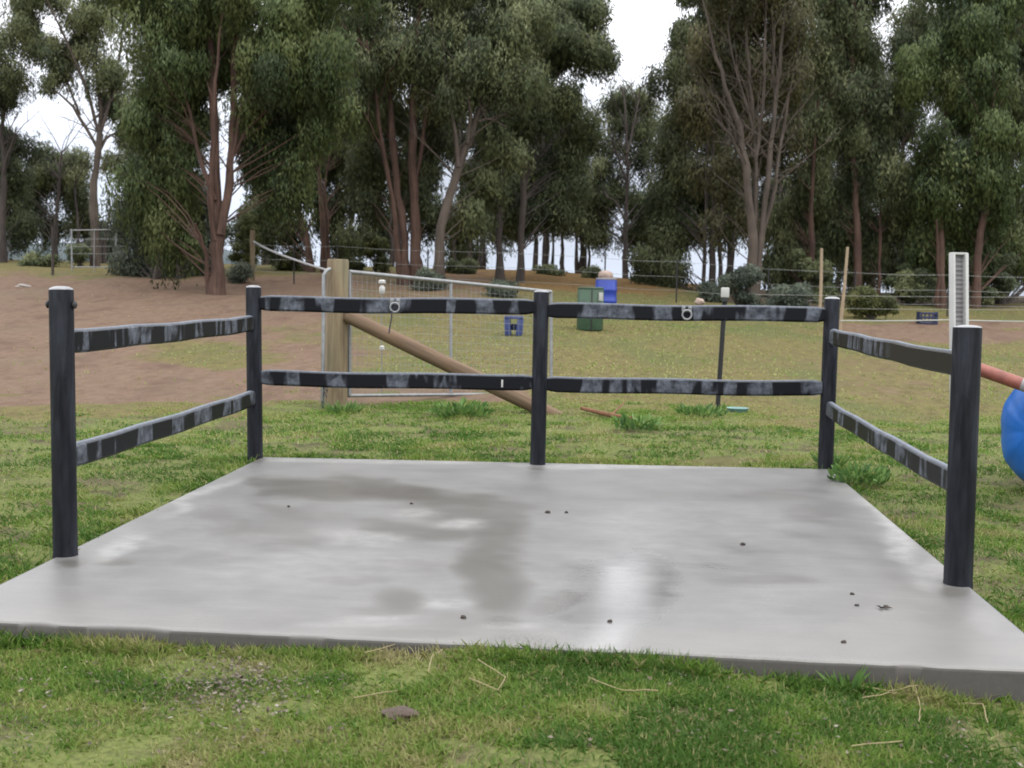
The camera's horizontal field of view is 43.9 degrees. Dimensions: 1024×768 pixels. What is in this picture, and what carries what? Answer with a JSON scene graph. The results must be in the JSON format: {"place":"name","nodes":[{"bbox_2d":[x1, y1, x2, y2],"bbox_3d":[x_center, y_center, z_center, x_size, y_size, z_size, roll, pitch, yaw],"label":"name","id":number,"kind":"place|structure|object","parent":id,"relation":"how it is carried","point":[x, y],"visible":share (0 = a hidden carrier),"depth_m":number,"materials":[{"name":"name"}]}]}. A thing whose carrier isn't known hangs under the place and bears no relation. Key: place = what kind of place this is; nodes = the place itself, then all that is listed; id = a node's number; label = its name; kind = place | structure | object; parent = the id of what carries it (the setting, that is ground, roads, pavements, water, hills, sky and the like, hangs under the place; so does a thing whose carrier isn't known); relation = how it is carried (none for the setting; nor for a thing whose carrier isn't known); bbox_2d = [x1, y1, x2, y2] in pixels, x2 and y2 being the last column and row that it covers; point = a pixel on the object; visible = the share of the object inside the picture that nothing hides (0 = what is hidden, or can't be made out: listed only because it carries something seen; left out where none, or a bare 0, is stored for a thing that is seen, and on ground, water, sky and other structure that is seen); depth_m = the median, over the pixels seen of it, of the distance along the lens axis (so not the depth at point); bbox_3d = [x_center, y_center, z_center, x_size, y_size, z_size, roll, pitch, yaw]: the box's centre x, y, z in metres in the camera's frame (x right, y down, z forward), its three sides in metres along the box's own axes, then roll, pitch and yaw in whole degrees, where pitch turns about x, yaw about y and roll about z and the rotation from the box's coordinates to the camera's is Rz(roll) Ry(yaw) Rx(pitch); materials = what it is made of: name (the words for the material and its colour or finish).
{"place":"outdoors","nodes":[
{"label":"outdoors","id":0,"kind":"place"},
{"bbox_2d":[7,242,260,264],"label":"hills","id":1,"kind":"structure","parent":0,"point":[225,253],"depth_m":559.86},
{"bbox_2d":[0,260,1023,767],"bbox_3d":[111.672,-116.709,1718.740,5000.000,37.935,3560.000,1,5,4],"label":"ground","id":2,"kind":"structure","parent":0,"point":[102,298],"depth_m":16.21,"materials":[{"name":"soil"}]},
{"bbox_2d":[0,62,45,262],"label":"gum tree","id":3,"kind":"object","parent":2,"relation":"on","point":[17,229],"visible":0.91,"depth_m":49.96,"materials":[{"name":"green plant"}]},
{"bbox_2d":[16,284,31,286],"bbox_3d":[-14.633,-2.919,37.997,0.458,0.170,0.362,1,5,4],"label":"stone","id":4,"kind":"object","parent":2,"relation":"on","point":[22,285],"visible":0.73,"depth_m":37.85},
{"bbox_2d":[14,249,63,266],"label":"shrub","id":5,"kind":"object","parent":2,"relation":"on","point":[34,258],"visible":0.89,"depth_m":46.24,"materials":[{"name":"green plant"}]},
{"bbox_2d":[51,227,53,274],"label":"fence picket","id":6,"kind":"object","parent":2,"relation":"on","point":[52,250],"visible":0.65,"depth_m":41.95,"materials":[{"name":"brown metal"}]},
{"bbox_2d":[20,100,110,260],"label":"gum tree","id":7,"kind":"object","parent":2,"relation":"on","point":[61,176],"visible":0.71,"depth_m":54.90,"materials":[{"name":"green plant"}]},
{"bbox_2d":[0,0,143,265],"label":"pale gum","id":8,"kind":"object","parent":2,"relation":"on","point":[64,58],"visible":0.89,"depth_m":46.75,"materials":[{"name":"green plant"}]},
{"bbox_2d":[60,242,92,265],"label":"shrub","id":9,"kind":"object","parent":2,"relation":"on","point":[80,255],"visible":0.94,"depth_m":46.19,"materials":[{"name":"green plant"}]},
{"bbox_2d":[70,229,116,271],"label":"yard gate","id":10,"kind":"structure","parent":2,"relation":"on","point":[72,246],"depth_m":43.98,"materials":[{"name":"metal"}]},
{"bbox_2d":[83,192,132,263],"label":"dark tree","id":11,"kind":"object","parent":2,"relation":"on","point":[103,238],"visible":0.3,"depth_m":50.84,"materials":[{"name":"green plant"}]},
{"bbox_2d":[94,127,226,279],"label":"bushy tree","id":12,"kind":"object","parent":2,"relation":"on","point":[127,266],"visible":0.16,"depth_m":42.03,"materials":[{"name":"green plant"}]},
{"bbox_2d":[111,14,294,171],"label":"dark tree","id":13,"kind":"object","parent":2,"relation":"on","point":[120,138],"visible":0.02,"depth_m":53.82,"materials":[{"name":"green plant"}]},
{"bbox_2d":[77,0,385,294],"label":"gum tree","id":14,"kind":"object","parent":2,"relation":"on","point":[194,60],"visible":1,"depth_m":36.16,"materials":[{"name":"green plant"}]},
{"bbox_2d":[225,259,255,283],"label":"shrub","id":15,"kind":"object","parent":2,"relation":"on","point":[239,273],"visible":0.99,"depth_m":39.79,"materials":[{"name":"green plant"}]},
{"bbox_2d":[225,210,264,265],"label":"shrub","id":16,"kind":"object","parent":2,"relation":"on","point":[241,250],"visible":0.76,"depth_m":43.73,"materials":[{"name":"green plant"}]},
{"bbox_2d":[250,230,254,280],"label":"corner post","id":17,"kind":"object","parent":2,"relation":"on","point":[252,247],"visible":0.66,"depth_m":40.93,"materials":[{"name":"brown wood"}]},
{"bbox_2d":[220,93,307,264],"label":"dark tree","id":18,"kind":"object","parent":2,"relation":"on","point":[229,231],"visible":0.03,"depth_m":53.15,"materials":[{"name":"green plant"}]},
{"bbox_2d":[266,253,291,270],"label":"shrub","id":19,"kind":"object","parent":2,"relation":"on","point":[275,264],"visible":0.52,"depth_m":46.14,"materials":[{"name":"green plant"}]},
{"bbox_2d":[281,248,305,270],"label":"shrub","id":20,"kind":"object","parent":2,"relation":"on","point":[285,262],"visible":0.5,"depth_m":45.81,"materials":[{"name":"green plant"}]},
{"bbox_2d":[237,70,390,272],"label":"gum tree","id":21,"kind":"object","parent":2,"relation":"on","point":[330,199],"visible":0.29,"depth_m":45.82,"materials":[{"name":"green plant"}]},
{"bbox_2d":[321,267,331,408],"bbox_3d":[-2.027,-0.486,13.787,0.101,1.564,0.270,1,5,-3],"label":"steel pipe","id":22,"kind":"object","parent":2,"relation":"on","point":[323,317],"visible":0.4,"depth_m":13.78,"materials":[{"name":"metal"}]},
{"bbox_2d":[325,1,353,228],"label":"dark tree","id":23,"kind":"object","parent":2,"relation":"on","point":[338,42],"visible":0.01,"depth_m":54.56,"materials":[{"name":"green plant"}]},
{"bbox_2d":[318,399,365,412],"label":"weed clump","id":24,"kind":"object","parent":2,"relation":"on","point":[336,408],"visible":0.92,"depth_m":13.59,"materials":[{"name":"green plant"}]},
{"bbox_2d":[332,254,366,270],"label":"shrub","id":25,"kind":"object","parent":2,"relation":"on","point":[360,266],"visible":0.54,"depth_m":46.12,"materials":[{"name":"green plant"}]},
{"bbox_2d":[354,690,397,697],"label":"straw stalk","id":26,"kind":"object","parent":2,"relation":"on","point":[375,693],"visible":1,"depth_m":4.48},
{"bbox_2d":[362,232,392,272],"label":"shrub","id":27,"kind":"object","parent":2,"relation":"on","point":[377,251],"visible":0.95,"depth_m":45.79,"materials":[{"name":"green plant"}]},
{"bbox_2d":[333,190,425,266],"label":"dark tree","id":28,"kind":"object","parent":2,"relation":"on","point":[387,234],"visible":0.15,"depth_m":52.76,"materials":[{"name":"green plant"}]},
{"bbox_2d":[378,280,385,393],"bbox_3d":[-1.603,-0.577,15.608,0.087,1.405,0.141,0,5,-11],"label":"tread in post","id":29,"kind":"object","parent":2,"relation":"on","point":[381,288],"visible":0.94,"depth_m":15.56,"materials":[{"name":"plastic"}]},
{"bbox_2d":[328,0,466,285],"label":"gum tree","id":30,"kind":"object","parent":2,"relation":"on","point":[388,62],"visible":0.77,"depth_m":39.86,"materials":[{"name":"green plant"}]},
{"bbox_2d":[380,706,419,720],"bbox_3d":[-0.380,1.117,4.294,0.122,0.037,0.102,5,6,37],"label":"rock","id":31,"kind":"object","parent":2,"relation":"on","point":[404,711],"visible":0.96,"depth_m":4.28,"materials":[{"name":"stone"}]},
{"bbox_2d":[406,266,451,290],"bbox_3d":[-2.543,-3.181,38.456,1.448,0.814,1.172,1,5,4],"label":"shrub","id":32,"kind":"object","parent":2,"relation":"on","point":[426,272],"visible":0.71,"depth_m":38.24,"materials":[{"name":"green plant"}]},
{"bbox_2d":[325,259,562,414],"bbox_3d":[-0.747,-0.462,13.978,2.645,1.774,0.269,1,5,4],"label":"strainer post","id":33,"kind":"object","parent":2,"relation":"on","point":[337,326],"visible":0.59,"depth_m":13.93,"materials":[{"name":"brown wood"}]},
{"bbox_2d":[253,241,324,269],"bbox_3d":[-5.149,-2.924,27.427,0.070,1.105,27.864,0,5,-13],"label":"fence line","id":34,"kind":"object","parent":33,"relation":"attached to","point":[288,257],"visible":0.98,"depth_m":21.34,"materials":[{"name":"metal"}]},
{"bbox_2d":[348,270,552,396],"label":"farm gate","id":35,"kind":"structure","parent":33,"relation":"attached to","point":[428,280],"depth_m":15.38,"materials":[{"name":"metal"}]},
{"bbox_2d":[398,10,519,268],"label":"dark tree","id":36,"kind":"object","parent":2,"relation":"on","point":[462,141],"visible":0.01,"depth_m":55.88,"materials":[{"name":"green plant"}]},
{"bbox_2d":[428,396,495,416],"bbox_3d":[-0.534,0.246,13.498,0.680,0.212,0.569,0,5,-18],"label":"weed clump","id":37,"kind":"object","parent":2,"relation":"on","point":[461,408],"visible":1,"depth_m":13.41,"materials":[{"name":"green plant"}]},
{"bbox_2d":[445,258,479,273],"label":"shrub","id":38,"kind":"object","parent":2,"relation":"on","point":[466,266],"visible":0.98,"depth_m":46.30,"materials":[{"name":"green plant"}]},
{"bbox_2d":[393,0,560,276],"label":"gum tree","id":39,"kind":"object","parent":2,"relation":"on","point":[481,75],"visible":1,"depth_m":38.93,"materials":[{"name":"green plant"}]},
{"bbox_2d":[469,659,505,690],"bbox_3d":[-0.088,1.064,4.644,0.132,0.022,0.400,1,5,4],"label":"straw stalk","id":40,"kind":"object","parent":2,"relation":"on","point":[493,669],"visible":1,"depth_m":4.58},
{"bbox_2d":[443,123,538,268],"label":"dark tree","id":41,"kind":"object","parent":2,"relation":"on","point":[482,260],"visible":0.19,"depth_m":53.89,"materials":[{"name":"green plant"}]},
{"bbox_2d":[480,277,523,297],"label":"shrub","id":42,"kind":"object","parent":2,"relation":"on","point":[497,292],"visible":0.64,"depth_m":36.75,"materials":[{"name":"green plant"}]},
{"bbox_2d":[0,457,1023,703],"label":"concrete slab","id":43,"kind":"structure","parent":2,"relation":"on","point":[356,553],"depth_m":6.26,"materials":[{"name":"concrete"}]},
{"bbox_2d":[876,605,891,607],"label":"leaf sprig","id":44,"kind":"object","parent":43,"relation":"on","point":[885,606],"visible":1,"depth_m":5.71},
{"bbox_2d":[0,282,1023,767],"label":"grass","id":45,"kind":"structure","parent":2,"relation":"on","point":[900,714],"depth_m":4.73,"materials":[{"name":"plant"}]},
{"bbox_2d":[0,649,1023,767],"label":"leaf litter","id":46,"kind":"object","parent":2,"relation":"on","point":[267,707],"visible":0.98,"depth_m":4.56,"materials":[{"name":"plant"}]},
{"bbox_2d":[45,285,981,589],"bbox_3d":[0.113,0.149,8.311,4.726,1.512,4.203,1,5,4],"label":"rail fence","id":47,"kind":"object","parent":2,"relation":"on","point":[955,477],"visible":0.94,"depth_m":9.39,"materials":[{"name":"black wood"}]},
{"bbox_2d":[388,311,392,333],"bbox_3d":[-0.958,-0.488,9.999,0.032,0.181,0.012,1,5,4],"label":"cord","id":48,"kind":"object","parent":47,"relation":"hanging from","point":[390,322],"visible":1,"depth_m":10.00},
{"bbox_2d":[505,316,523,335],"bbox_3d":[0.038,-1.203,26.134,0.402,0.397,0.300,1,5,4],"label":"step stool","id":49,"kind":"object","parent":2,"relation":"on","point":[510,326],"visible":0.84,"depth_m":26.00,"materials":[{"name":"blue plastic"}]},
{"bbox_2d":[463,42,588,264],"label":"dark tree","id":50,"kind":"object","parent":2,"relation":"on","point":[516,180],"visible":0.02,"depth_m":52.86,"materials":[{"name":"green plant"}]},
{"bbox_2d":[484,143,593,269],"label":"dark tree","id":51,"kind":"object","parent":2,"relation":"on","point":[545,250],"visible":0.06,"depth_m":49.98,"materials":[{"name":"green plant"}]},
{"bbox_2d":[471,0,623,282],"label":"gum tree","id":52,"kind":"object","parent":2,"relation":"on","point":[560,181],"visible":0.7,"depth_m":42.03,"materials":[{"name":"green plant"}]},
{"bbox_2d":[531,262,567,275],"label":"shrub","id":53,"kind":"object","parent":2,"relation":"on","point":[553,271],"visible":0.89,"depth_m":46.34,"materials":[{"name":"green plant"}]},
{"bbox_2d":[559,134,617,273],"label":"dark tree","id":54,"kind":"object","parent":2,"relation":"on","point":[580,263],"visible":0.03,"depth_m":50.98,"materials":[{"name":"green plant"}]},
{"bbox_2d":[577,287,603,330],"bbox_3d":[1.729,-1.663,28.038,0.612,0.953,0.609,1,5,4],"label":"storage box","id":55,"kind":"object","parent":2,"relation":"on","point":[590,294],"visible":0.76,"depth_m":27.79,"materials":[{"name":"plastic"}]},
{"bbox_2d":[579,264,603,278],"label":"shrub","id":56,"kind":"object","parent":2,"relation":"on","point":[588,272],"visible":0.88,"depth_m":46.38,"materials":[{"name":"green plant"}]},
{"bbox_2d":[580,401,631,418],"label":"dead branch","id":57,"kind":"object","parent":2,"relation":"on","point":[603,413],"visible":0.85,"depth_m":13.77,"materials":[{"name":"wood"}]},
{"bbox_2d":[596,278,616,303],"bbox_3d":[2.445,-2.317,33.016,0.581,0.885,0.578,1,5,4],"label":"blue drum","id":58,"kind":"object","parent":2,"relation":"on","point":[609,285],"visible":0.67,"depth_m":32.76,"materials":[{"name":"plastic"}]},
{"bbox_2d":[598,270,612,277],"bbox_3d":[2.434,-2.848,32.981,0.396,0.205,0.408,1,5,4],"label":"bundle","id":59,"kind":"object","parent":58,"relation":"on","point":[605,274],"visible":0.97,"depth_m":32.82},
{"bbox_2d":[574,47,664,278],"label":"slender gum","id":60,"kind":"object","parent":2,"relation":"on","point":[630,123],"visible":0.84,"depth_m":49.92,"materials":[{"name":"green plant"}]},
{"bbox_2d":[588,677,657,690],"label":"straw stalk","id":61,"kind":"object","parent":2,"relation":"on","point":[622,689],"visible":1,"depth_m":4.54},
{"bbox_2d":[612,413,662,430],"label":"weed clump","id":62,"kind":"object","parent":2,"relation":"on","point":[649,422],"visible":0.99,"depth_m":12.58,"materials":[{"name":"green plant"}]},
{"bbox_2d":[254,244,1023,316],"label":"wire fence","id":63,"kind":"object","parent":2,"relation":"on","point":[676,276],"visible":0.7,"depth_m":37.34,"materials":[{"name":"black metal"}]},
{"bbox_2d":[611,152,684,260],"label":"dark tree","id":64,"kind":"object","parent":2,"relation":"on","point":[628,214],"depth_m":52.23,"materials":[{"name":"green plant"}]},
{"bbox_2d":[625,0,757,294],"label":"gum tree","id":65,"kind":"object","parent":2,"relation":"on","point":[671,212],"visible":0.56,"depth_m":43.84,"materials":[{"name":"green plant"}]},
{"bbox_2d":[694,298,704,304],"bbox_3d":[4.733,-2.071,32.031,0.268,0.206,0.207,1,5,4],"label":"stone","id":66,"kind":"object","parent":2,"relation":"on","point":[698,301],"visible":0.87,"depth_m":31.96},
{"bbox_2d":[674,402,729,417],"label":"weed clump","id":67,"kind":"object","parent":2,"relation":"on","point":[698,408],"visible":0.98,"depth_m":13.84,"materials":[{"name":"green plant"}]},
{"bbox_2d":[695,277,728,301],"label":"shrub","id":68,"kind":"object","parent":2,"relation":"on","point":[709,290],"visible":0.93,"depth_m":37.78,"materials":[{"name":"green plant"}]},
{"bbox_2d":[715,287,728,407],"bbox_3d":[2.391,-0.339,14.448,0.116,1.515,0.080,1,5,4],"label":"star picket","id":69,"kind":"object","parent":2,"relation":"on","point":[724,293],"visible":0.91,"depth_m":14.43,"materials":[{"name":"black metal"}]},
{"bbox_2d":[726,407,748,412],"bbox_3d":[2.576,0.297,14.498,0.264,0.050,0.264,1,5,4],"label":"feed tray","id":70,"kind":"object","parent":2,"relation":"on","point":[739,409],"visible":0.94,"depth_m":14.43,"materials":[{"name":"teal plastic"}]},
{"bbox_2d":[714,263,765,304],"bbox_3d":[6.513,-2.733,35.879,1.458,1.427,1.378,-3,6,-40],"label":"shrub","id":71,"kind":"object","parent":2,"relation":"on","point":[740,278],"visible":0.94,"depth_m":35.69,"materials":[{"name":"green plant"}]},
{"bbox_2d":[667,1,819,273],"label":"dark tree","id":72,"kind":"object","parent":2,"relation":"on","point":[804,113],"visible":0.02,"depth_m":53.85,"materials":[{"name":"green plant"}]},
{"bbox_2d":[649,0,846,299],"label":"gum tree","id":73,"kind":"object","parent":2,"relation":"on","point":[746,23],"visible":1,"depth_m":38.49,"materials":[{"name":"green plant"}]},
{"bbox_2d":[715,95,843,252],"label":"dark tree","id":74,"kind":"object","parent":2,"relation":"on","point":[761,188],"visible":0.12,"depth_m":50.87,"materials":[{"name":"green plant"}]},
{"bbox_2d":[761,281,815,306],"bbox_3d":[7.526,-2.299,34.432,1.498,1.039,1.320,1,5,4],"label":"shrub","id":75,"kind":"object","parent":2,"relation":"on","point":[797,294],"visible":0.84,"depth_m":34.20,"materials":[{"name":"green plant"}]},
{"bbox_2d":[787,247,839,303],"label":"shrub","id":76,"kind":"object","parent":2,"relation":"on","point":[806,271],"visible":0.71,"depth_m":40.70,"materials":[{"name":"green plant"}]},
{"bbox_2d":[818,248,822,306],"bbox_3d":[8.066,-2.550,33.148,0.096,1.983,0.233,2,5,9],"label":"timber stake","id":77,"kind":"object","parent":2,"relation":"on","point":[821,278],"visible":0.79,"depth_m":33.12,"materials":[{"name":"brown wood"}]},
{"bbox_2d":[810,451,850,466],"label":"weed clump","id":78,"kind":"object","parent":2,"relation":"on","point":[835,459],"visible":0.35,"depth_m":10.46,"materials":[{"name":"green plant"}]},
{"bbox_2d":[788,124,878,291],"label":"dark tree","id":79,"kind":"object","parent":2,"relation":"on","point":[837,166],"visible":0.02,"depth_m":52.65,"materials":[{"name":"green plant"}]},
{"bbox_2d":[760,0,926,302],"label":"gum tree","id":80,"kind":"object","parent":2,"relation":"on","point":[834,218],"visible":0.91,"depth_m":40.81,"materials":[{"name":"green plant"}]},
{"bbox_2d":[817,663,870,692],"bbox_3d":[1.279,1.115,4.845,0.233,0.115,0.156,0,5,-12],"label":"weed clump","id":81,"kind":"object","parent":2,"relation":"on","point":[858,678],"visible":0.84,"depth_m":4.83,"materials":[{"name":"green plant"}]},
{"bbox_2d":[839,247,848,330],"bbox_3d":[7.761,-2.155,29.697,0.290,2.102,0.085,-3,6,-45],"label":"timber stake","id":82,"kind":"object","parent":2,"relation":"on","point":[844,289],"visible":0.79,"depth_m":29.67,"materials":[{"name":"brown wood"}]},
{"bbox_2d":[755,294,976,309],"bbox_3d":[10.394,-1.938,30.193,9.319,0.408,0.246,1,5,-4],"label":"wire strand","id":83,"kind":"object","parent":82,"relation":"attached to","point":[885,296],"visible":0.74,"depth_m":30.00},
{"bbox_2d":[794,0,908,290],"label":"dark tree","id":84,"kind":"object","parent":2,"relation":"on","point":[884,71],"visible":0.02,"depth_m":55.59,"materials":[{"name":"green plant"}]},
{"bbox_2d":[826,460,890,487],"bbox_3d":[2.596,0.677,9.539,0.487,0.192,0.401,1,5,4],"label":"weed clump","id":85,"kind":"object","parent":2,"relation":"on","point":[864,474],"visible":0.98,"depth_m":9.48,"materials":[{"name":"green plant"}]},
{"bbox_2d":[844,284,902,319],"bbox_3d":[9.832,-2.216,34.723,1.654,1.035,1.367,1,5,4],"label":"shrub","id":86,"kind":"object","parent":2,"relation":"on","point":[866,301],"visible":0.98,"depth_m":34.35,"materials":[{"name":"green plant"}]},
{"bbox_2d":[851,741,902,745],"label":"straw stalk","id":87,"kind":"object","parent":2,"relation":"on","point":[876,743],"visible":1,"depth_m":4.17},
{"bbox_2d":[862,692,898,697],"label":"straw stalk","id":88,"kind":"object","parent":2,"relation":"on","point":[880,694],"visible":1,"depth_m":4.71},
{"bbox_2d":[869,685,918,690],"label":"straw stalk","id":89,"kind":"object","parent":2,"relation":"on","point":[897,689],"visible":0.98,"depth_m":4.82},
{"bbox_2d":[881,262,936,304],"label":"shrub","id":90,"kind":"object","parent":2,"relation":"on","point":[920,282],"visible":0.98,"depth_m":40.62,"materials":[{"name":"green plant"}]},
{"bbox_2d":[869,0,954,292],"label":"gum tree","id":91,"kind":"object","parent":2,"relation":"on","point":[908,31],"visible":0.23,"depth_m":45.79,"materials":[{"name":"green plant"}]},
{"bbox_2d":[915,686,920,721],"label":"straw stalk","id":92,"kind":"object","parent":2,"relation":"on","point":[919,704],"visible":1,"depth_m":4.68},
{"bbox_2d":[916,311,937,323],"bbox_3d":[10.977,-1.750,33.565,0.480,0.320,0.360,1,5,4],"label":"crate","id":93,"kind":"object","parent":2,"relation":"on","point":[925,317],"visible":0.96,"depth_m":33.40,"materials":[{"name":"blue plastic"}]},
{"bbox_2d":[840,319,1023,321],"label":"electric tape","id":94,"kind":"object","parent":2,"relation":"on","point":[930,320],"visible":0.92,"depth_m":22.23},
{"bbox_2d":[890,0,1023,308],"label":"gum tree","id":95,"kind":"object","parent":2,"relation":"on","point":[966,34],"visible":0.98,"depth_m":39.79,"materials":[{"name":"green plant"}]},
{"bbox_2d":[949,252,968,410],"bbox_3d":[3.195,-0.056,9.043,0.194,1.754,0.220,0,5,-10],"label":"jump stand","id":96,"kind":"object","parent":2,"relation":"on","point":[958,288],"visible":0.42,"depth_m":9.01,"materials":[{"name":"white plastic"}]},
{"bbox_2d":[962,703,987,722],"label":"straw stalk","id":97,"kind":"object","parent":2,"relation":"on","point":[978,703],"visible":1,"depth_m":4.70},
{"bbox_2d":[928,6,1023,166],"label":"dark tree","id":98,"kind":"object","parent":2,"relation":"on","point":[952,133],"visible":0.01,"depth_m":57.34,"materials":[{"name":"green plant"}]},
{"bbox_2d":[944,160,1013,251],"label":"dark tree","id":99,"kind":"object","parent":2,"relation":"on","point":[986,228],"depth_m":53.55,"materials":[{"name":"green plant"}]},
{"bbox_2d":[946,251,1020,306],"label":"shrub","id":100,"kind":"object","parent":2,"relation":"on","point":[1005,278],"visible":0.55,"depth_m":40.75,"materials":[{"name":"green plant"}]},
{"bbox_2d":[966,1,1023,303],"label":"gum tree","id":101,"kind":"object","parent":2,"relation":"on","point":[1018,115],"visible":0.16,"depth_m":41.80,"materials":[{"name":"green plant"}]},
{"bbox_2d":[1001,389,1023,480],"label":"blue barrel","id":102,"kind":"object","parent":2,"relation":"on","point":[1012,429],"visible":0.95,"depth_m":9.37,"materials":[{"name":"plastic"}]},
{"bbox_2d":[981,363,1023,391],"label":"jump pole","id":103,"kind":"object","parent":102,"relation":"on","point":[1002,377],"visible":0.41,"depth_m":8.75,"materials":[{"name":"orange paint"}]},
{"bbox_2d":[0,0,1023,295],"label":"sky","id":104,"kind":"structure","parent":0,"point":[640,30],"materials":[{"name":"white"}]}
]}

